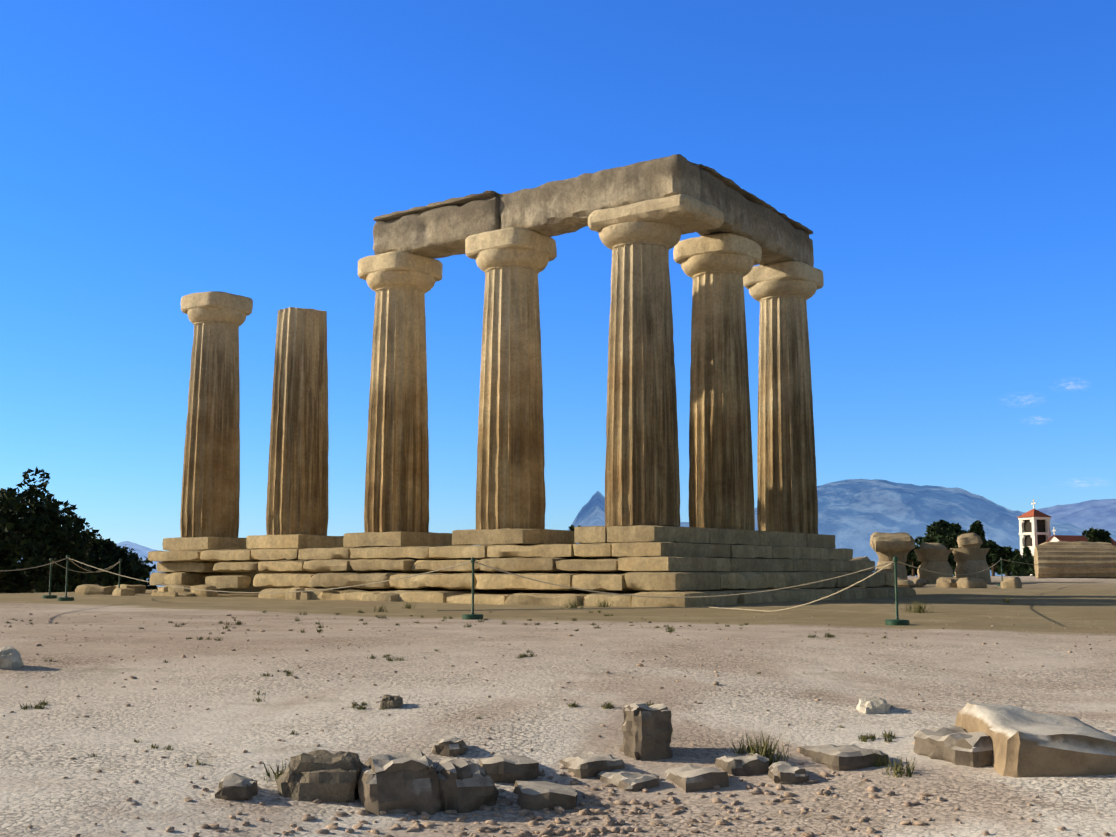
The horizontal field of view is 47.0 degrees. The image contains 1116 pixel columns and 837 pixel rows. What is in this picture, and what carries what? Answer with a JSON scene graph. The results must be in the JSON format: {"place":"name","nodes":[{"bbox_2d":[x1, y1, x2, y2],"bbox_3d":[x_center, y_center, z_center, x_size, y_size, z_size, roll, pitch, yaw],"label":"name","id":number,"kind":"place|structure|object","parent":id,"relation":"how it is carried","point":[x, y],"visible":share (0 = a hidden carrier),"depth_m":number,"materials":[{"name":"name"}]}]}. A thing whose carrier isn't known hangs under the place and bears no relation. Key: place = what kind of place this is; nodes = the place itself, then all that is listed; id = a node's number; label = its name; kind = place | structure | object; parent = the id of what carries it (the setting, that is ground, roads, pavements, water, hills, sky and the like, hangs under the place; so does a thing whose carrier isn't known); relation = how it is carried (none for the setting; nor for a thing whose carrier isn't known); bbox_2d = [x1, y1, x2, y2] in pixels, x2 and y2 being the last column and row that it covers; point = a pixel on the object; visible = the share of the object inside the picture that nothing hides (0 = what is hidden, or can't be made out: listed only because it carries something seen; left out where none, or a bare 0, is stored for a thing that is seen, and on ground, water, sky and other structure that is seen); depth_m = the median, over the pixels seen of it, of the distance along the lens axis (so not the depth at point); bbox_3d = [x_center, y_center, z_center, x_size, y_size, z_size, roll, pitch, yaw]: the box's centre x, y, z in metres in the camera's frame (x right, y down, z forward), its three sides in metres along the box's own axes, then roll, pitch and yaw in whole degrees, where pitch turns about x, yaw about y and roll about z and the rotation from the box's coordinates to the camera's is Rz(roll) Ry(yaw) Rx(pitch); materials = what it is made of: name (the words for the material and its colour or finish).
{"place":"outdoors","nodes":[
{"label":"outdoors","id":0,"kind":"place"},
{"bbox_2d":[18,541,159,567],"bbox_3d":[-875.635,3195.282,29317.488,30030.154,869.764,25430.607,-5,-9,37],"label":"hills","id":1,"kind":"structure","parent":0,"point":[141,551],"depth_m":29303.73,"materials":[{"name":"stone"}]},
{"bbox_2d":[0,576,1115,836],"bbox_3d":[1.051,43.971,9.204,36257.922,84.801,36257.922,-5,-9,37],"label":"ground","id":2,"kind":"structure","parent":0,"point":[790,684],"depth_m":9.92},
{"bbox_2d":[0,646,23,668],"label":"field stone","id":3,"kind":"object","parent":2,"relation":"on","point":[10,657],"visible":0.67,"depth_m":11.66,"materials":[{"name":"grey stone"}]},
{"bbox_2d":[42,558,56,598],"bbox_3d":[-12.378,3.900,31.314,0.332,1.005,0.340,-5,-9,37],"label":"barrier post","id":4,"kind":"object","parent":2,"relation":"on","point":[49,596],"visible":0.92,"depth_m":31.27,"materials":[{"name":"green metal"}]},
{"bbox_2d":[0,482,101,592],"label":"pine tree","id":5,"kind":"object","parent":2,"relation":"on","point":[36,526],"visible":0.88,"depth_m":45.39,"materials":[{"name":"green plant"}]},
{"bbox_2d":[57,555,73,600],"bbox_3d":[-10.605,3.447,27.728,0.332,1.005,0.340,-5,-9,37],"label":"barrier post","id":6,"kind":"object","parent":2,"relation":"on","point":[65,598],"visible":0.9,"depth_m":27.68,"materials":[{"name":"green metal"}]},
{"bbox_2d":[0,466,155,592],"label":"foliage","id":7,"kind":"object","parent":2,"relation":"on","point":[106,578],"visible":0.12,"depth_m":51.67,"materials":[{"name":"green plant"}]},
{"bbox_2d":[54,538,157,589],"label":"foliage","id":8,"kind":"object","parent":2,"relation":"on","point":[117,554],"visible":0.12,"depth_m":53.68,"materials":[{"name":"green plant"}]},
{"bbox_2d":[118,559,121,587],"bbox_3d":[-11.843,4.293,34.685,0.332,1.005,0.340,-5,-9,37],"label":"barrier post","id":9,"kind":"object","parent":2,"relation":"on","point":[120,560],"visible":0.46,"depth_m":34.70,"materials":[{"name":"green metal"}]},
{"bbox_2d":[215,773,257,800],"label":"field stone","id":10,"kind":"object","parent":2,"relation":"on","point":[235,787],"visible":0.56,"depth_m":6.92,"materials":[{"name":"grey stone"}]},
{"bbox_2d":[276,750,363,802],"bbox_3d":[-1.305,2.066,7.223,0.517,0.395,0.561,0,-7,-3],"label":"field stone","id":11,"kind":"object","parent":2,"relation":"on","point":[326,776],"visible":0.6,"depth_m":7.02,"materials":[{"name":"grey stone"}]},
{"bbox_2d":[380,694,402,708],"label":"field stone","id":12,"kind":"object","parent":2,"relation":"on","point":[389,701],"visible":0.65,"depth_m":9.51,"materials":[{"name":"grey stone"}]},
{"bbox_2d":[357,750,441,815],"bbox_3d":[-0.868,2.077,7.058,0.467,0.449,0.497,2,-7,-19],"label":"field stone","id":13,"kind":"object","parent":2,"relation":"on","point":[400,783],"visible":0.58,"depth_m":6.90,"materials":[{"name":"grey stone"}]},
{"bbox_2d":[217,558,680,592],"bbox_3d":[-2.261,4.571,36.835,15.907,1.548,7.743,-5,-9,37],"label":"platform","id":14,"kind":"object","parent":2,"relation":"on","point":[251,588],"depth_m":32.69,"materials":[{"name":"beige stone"}]},
{"bbox_2d":[432,737,467,756],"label":"field stone","id":15,"kind":"object","parent":2,"relation":"on","point":[452,747],"visible":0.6,"depth_m":8.04,"materials":[{"name":"grey stone"}]},
{"bbox_2d":[433,758,498,812],"bbox_3d":[-0.570,2.093,7.152,0.380,0.394,0.488,3,-8,-27],"label":"field stone","id":16,"kind":"object","parent":2,"relation":"on","point":[465,786],"visible":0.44,"depth_m":6.98,"materials":[{"name":"grey stone"}]},
{"bbox_2d":[462,557,482,619],"bbox_3d":[-1.365,2.732,20.614,0.332,1.005,0.340,-5,-9,37],"label":"barrier post","id":17,"kind":"object","parent":2,"relation":"on","point":[472,616],"visible":0.96,"depth_m":20.55,"materials":[{"name":"green metal"}]},
{"bbox_2d":[0,558,1113,611],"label":"barrier ropes","id":18,"kind":"object","parent":17,"relation":"attached to","point":[103,570],"visible":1,"depth_m":22.42,"materials":[{"name":"beige fabric"}]},
{"bbox_2d":[75,525,916,606],"bbox_3d":[-2.293,4.086,35.037,20.119,1.828,12.520,-5,-9,37],"label":"temple base","id":19,"kind":"object","parent":2,"relation":"on","point":[687,561],"visible":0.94,"depth_m":30.07,"materials":[{"name":"stone"}]},
{"bbox_2d":[180,291,252,537],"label":"column","id":20,"kind":"structure","parent":19,"relation":"on","point":[210,496],"depth_m":37.72,"materials":[{"name":"stone"}]},
{"bbox_2d":[266,307,328,535],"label":"column","id":21,"kind":"structure","parent":19,"relation":"on","point":[297,493],"depth_m":35.35,"materials":[{"name":"stone"}]},
{"bbox_2d":[358,251,442,531],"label":"column","id":22,"kind":"structure","parent":19,"relation":"on","point":[400,283],"depth_m":33.14,"materials":[{"name":"stone"}]},
{"bbox_2d":[465,227,556,528],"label":"column","id":23,"kind":"structure","parent":19,"relation":"on","point":[511,262],"depth_m":30.86,"materials":[{"name":"stone"}]},
{"bbox_2d":[588,194,723,525],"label":"column","id":24,"kind":"structure","parent":19,"relation":"on","point":[642,479],"depth_m":28.56,"materials":[{"name":"stone"}]},
{"bbox_2d":[673,233,761,530],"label":"column","id":25,"kind":"structure","parent":19,"relation":"on","point":[716,268],"depth_m":31.40,"materials":[{"name":"stone"}]},
{"bbox_2d":[743,261,823,533],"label":"column","id":26,"kind":"structure","parent":19,"relation":"on","point":[782,293],"depth_m":34.20,"materials":[{"name":"stone"}]},
{"bbox_2d":[373,154,813,266],"bbox_3d":[1.354,-4.704,34.490,9.465,1.192,8.537,-5,-9,37],"label":"architrave","id":27,"kind":"object","parent":26,"relation":"on","point":[442,229],"visible":0.77,"depth_m":31.25,"materials":[{"name":"stone"}]},
{"bbox_2d":[4,597,1011,784],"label":"grass tufts","id":28,"kind":"object","parent":2,"relation":"on","point":[897,768],"visible":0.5,"depth_m":9.46,"materials":[{"name":"plant"}]},
{"bbox_2d":[479,753,538,782],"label":"field stone","id":29,"kind":"object","parent":2,"relation":"on","point":[501,768],"visible":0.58,"depth_m":7.52,"materials":[{"name":"grey stone"}]},
{"bbox_2d":[513,778,577,809],"bbox_3d":[-0.080,2.153,7.314,0.364,0.184,0.690,1,-7,-5],"label":"field stone","id":30,"kind":"object","parent":2,"relation":"on","point":[537,794],"visible":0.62,"depth_m":7.01,"materials":[{"name":"grey stone"}]},
{"bbox_2d":[0,613,1114,836],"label":"ground pebbles","id":31,"kind":"object","parent":2,"relation":"on","point":[549,832],"visible":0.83,"depth_m":6.88,"materials":[{"name":"stone"}]},
{"bbox_2d":[569,525,584,543],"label":"shrub","id":32,"kind":"object","parent":2,"relation":"on","point":[571,527],"visible":0.06,"depth_m":43.50,"materials":[{"name":"green plant"}]},
{"bbox_2d":[559,751,624,778],"bbox_3d":[0.187,2.139,7.870,0.341,0.184,0.508,2,-7,-20],"label":"field stone","id":33,"kind":"object","parent":2,"relation":"on","point":[589,764],"visible":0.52,"depth_m":7.66,"materials":[{"name":"grey stone"}]},
{"bbox_2d":[595,768,658,791],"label":"field stone","id":34,"kind":"object","parent":2,"relation":"on","point":[625,779],"visible":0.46,"depth_m":7.45,"materials":[{"name":"grey stone"}]},
{"bbox_2d":[620,702,672,760],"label":"stone block","id":35,"kind":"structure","parent":2,"relation":"on","point":[646,730],"depth_m":8.03,"materials":[{"name":"beige stone"}]},
{"bbox_2d":[665,764,728,792],"bbox_3d":[0.800,2.142,7.580,0.307,0.193,0.493,2,-7,-14],"label":"field stone","id":36,"kind":"object","parent":2,"relation":"on","point":[689,778],"visible":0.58,"depth_m":7.40,"materials":[{"name":"grey stone"}]},
{"bbox_2d":[715,752,769,775],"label":"field stone","id":37,"kind":"object","parent":2,"relation":"on","point":[745,764],"visible":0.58,"depth_m":7.65,"materials":[{"name":"grey stone"}]},
{"bbox_2d":[768,761,808,784],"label":"field stone","id":38,"kind":"object","parent":2,"relation":"on","point":[783,773],"visible":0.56,"depth_m":7.42,"materials":[{"name":"grey stone"}]},
{"bbox_2d":[797,744,889,770],"bbox_3d":[1.752,2.104,7.906,0.397,0.176,0.558,2,-7,-17],"label":"field stone","id":39,"kind":"object","parent":2,"relation":"on","point":[844,757],"visible":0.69,"depth_m":7.70,"materials":[{"name":"grey stone"}]},
{"bbox_2d":[851,556,870,560],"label":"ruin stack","id":40,"kind":"object","parent":2,"relation":"on","point":[862,558],"visible":0.1,"depth_m":46.17,"materials":[{"name":"stone"}]},
{"bbox_2d":[856,697,890,713],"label":"field stone","id":41,"kind":"object","parent":2,"relation":"on","point":[875,705],"visible":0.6,"depth_m":9.26,"materials":[{"name":"white stone"}]},
{"bbox_2d":[870,532,914,578],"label":"stone ruin","id":42,"kind":"object","parent":2,"relation":"on","point":[886,547],"visible":0.85,"depth_m":46.42,"materials":[{"name":"stone"}]},
{"bbox_2d":[885,556,909,625],"bbox_3d":[4.880,2.489,18.515,0.331,1.005,0.340,-5,-9,37],"label":"barrier post","id":43,"kind":"object","parent":2,"relation":"on","point":[897,621],"visible":0.88,"depth_m":18.47,"materials":[{"name":"green metal"}]},
{"bbox_2d":[905,545,921,575],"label":"tree","id":44,"kind":"object","parent":2,"relation":"on","point":[912,561],"visible":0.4,"depth_m":93.81,"materials":[{"name":"green plant"}]},
{"bbox_2d":[915,536,923,546],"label":"tree","id":45,"kind":"object","parent":2,"relation":"on","point":[918,540],"visible":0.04,"depth_m":96.12,"materials":[{"name":"green plant"}]},
{"bbox_2d":[914,542,952,583],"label":"stone ruin","id":46,"kind":"object","parent":2,"relation":"on","point":[932,557],"visible":0.94,"depth_m":46.85,"materials":[{"name":"stone"}]},
{"bbox_2d":[913,519,962,575],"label":"tree","id":47,"kind":"object","parent":2,"relation":"on","point":[944,533],"visible":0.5,"depth_m":87.39,"materials":[{"name":"green plant"}]},
{"bbox_2d":[931,521,967,533],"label":"foliage","id":48,"kind":"object","parent":2,"relation":"on","point":[962,531],"depth_m":97.62,"materials":[{"name":"green plant"}]},
{"bbox_2d":[913,725,992,767],"bbox_3d":[2.465,2.046,7.838,0.442,0.287,0.608,3,-7,-22],"label":"field stone","id":49,"kind":"object","parent":2,"relation":"on","point":[955,745],"visible":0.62,"depth_m":7.71,"materials":[{"name":"beige stone"}]},
{"bbox_2d":[891,577,1021,587],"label":"stone blocks","id":50,"kind":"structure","parent":2,"relation":"on","point":[967,582],"depth_m":42.19,"materials":[{"name":"stone"}]},
{"bbox_2d":[950,533,990,582],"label":"stone ruin","id":51,"kind":"object","parent":2,"relation":"on","point":[969,553],"visible":0.92,"depth_m":47.28,"materials":[{"name":"stone"}]},
{"bbox_2d":[967,520,988,561],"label":"tree","id":52,"kind":"object","parent":2,"relation":"on","point":[976,527],"visible":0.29,"depth_m":90.70,"materials":[{"name":"green plant"}]},
{"bbox_2d":[997,557,1002,585],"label":"barrier post","id":53,"kind":"object","parent":2,"relation":"on","point":[1001,573],"visible":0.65,"depth_m":44.10,"materials":[{"name":"green metal"}]},
{"bbox_2d":[984,539,1016,575],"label":"tree","id":54,"kind":"object","parent":2,"relation":"on","point":[996,552],"visible":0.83,"depth_m":103.08,"materials":[{"name":"green plant"}]},
{"bbox_2d":[996,558,1024,575],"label":"tree","id":55,"kind":"object","parent":2,"relation":"on","point":[1009,567],"visible":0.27,"depth_m":139.97,"materials":[{"name":"green plant"}]},
{"bbox_2d":[1011,549,1025,575],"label":"tree","id":56,"kind":"object","parent":2,"relation":"on","point":[1018,569],"visible":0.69,"depth_m":130.66,"materials":[{"name":"green plant"}]},
{"bbox_2d":[1022,546,1031,559],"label":"tree","id":57,"kind":"object","parent":2,"relation":"on","point":[1027,553],"visible":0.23,"depth_m":149.32,"materials":[{"name":"green plant"}]},
{"bbox_2d":[1022,555,1034,575],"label":"tree","id":58,"kind":"object","parent":2,"relation":"on","point":[1029,568],"visible":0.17,"depth_m":139.12,"materials":[{"name":"green plant"}]},
{"bbox_2d":[955,702,1115,777],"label":"boulder","id":59,"kind":"object","parent":2,"relation":"on","point":[1026,743],"visible":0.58,"depth_m":7.33,"materials":[{"name":"beige stone"}]},
{"bbox_2d":[1017,500,1115,575],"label":"church","id":60,"kind":"structure","parent":2,"relation":"on","point":[1034,526],"depth_m":186.00,"materials":[{"name":"white paint"}]},
{"bbox_2d":[1034,545,1115,578],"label":"fallen shaft","id":61,"kind":"object","parent":2,"relation":"on","point":[1062,560],"visible":0.81,"depth_m":58.67,"materials":[{"name":"stone"}]},
{"bbox_2d":[1039,541,1111,545],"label":"roof","id":62,"kind":"structure","parent":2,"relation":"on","point":[1074,543],"depth_m":64.08,"materials":[{"name":"stone"}]},
{"bbox_2d":[1074,527,1113,545],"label":"tree","id":63,"kind":"object","parent":2,"relation":"on","point":[1092,534],"visible":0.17,"depth_m":110.47,"materials":[{"name":"green plant"}]},
{"bbox_2d":[0,0,1115,550],"label":"sky","id":64,"kind":"structure","parent":0,"point":[950,165],"materials":[{"name":"blue"}]},
{"bbox_2d":[146,479,1115,580],"bbox_3d":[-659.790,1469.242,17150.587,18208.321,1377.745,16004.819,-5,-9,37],"label":"mountains","id":65,"kind":"structure","parent":0,"point":[854,514],"depth_m":16138.37,"materials":[{"name":"blue stone"}]},
{"bbox_2d":[1037,499,1115,530],"bbox_3d":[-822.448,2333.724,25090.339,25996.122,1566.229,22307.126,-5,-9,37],"label":"ridge","id":66,"kind":"structure","parent":0,"point":[1098,514],"depth_m":23958.82,"materials":[{"name":"blue stone"}]}
]}

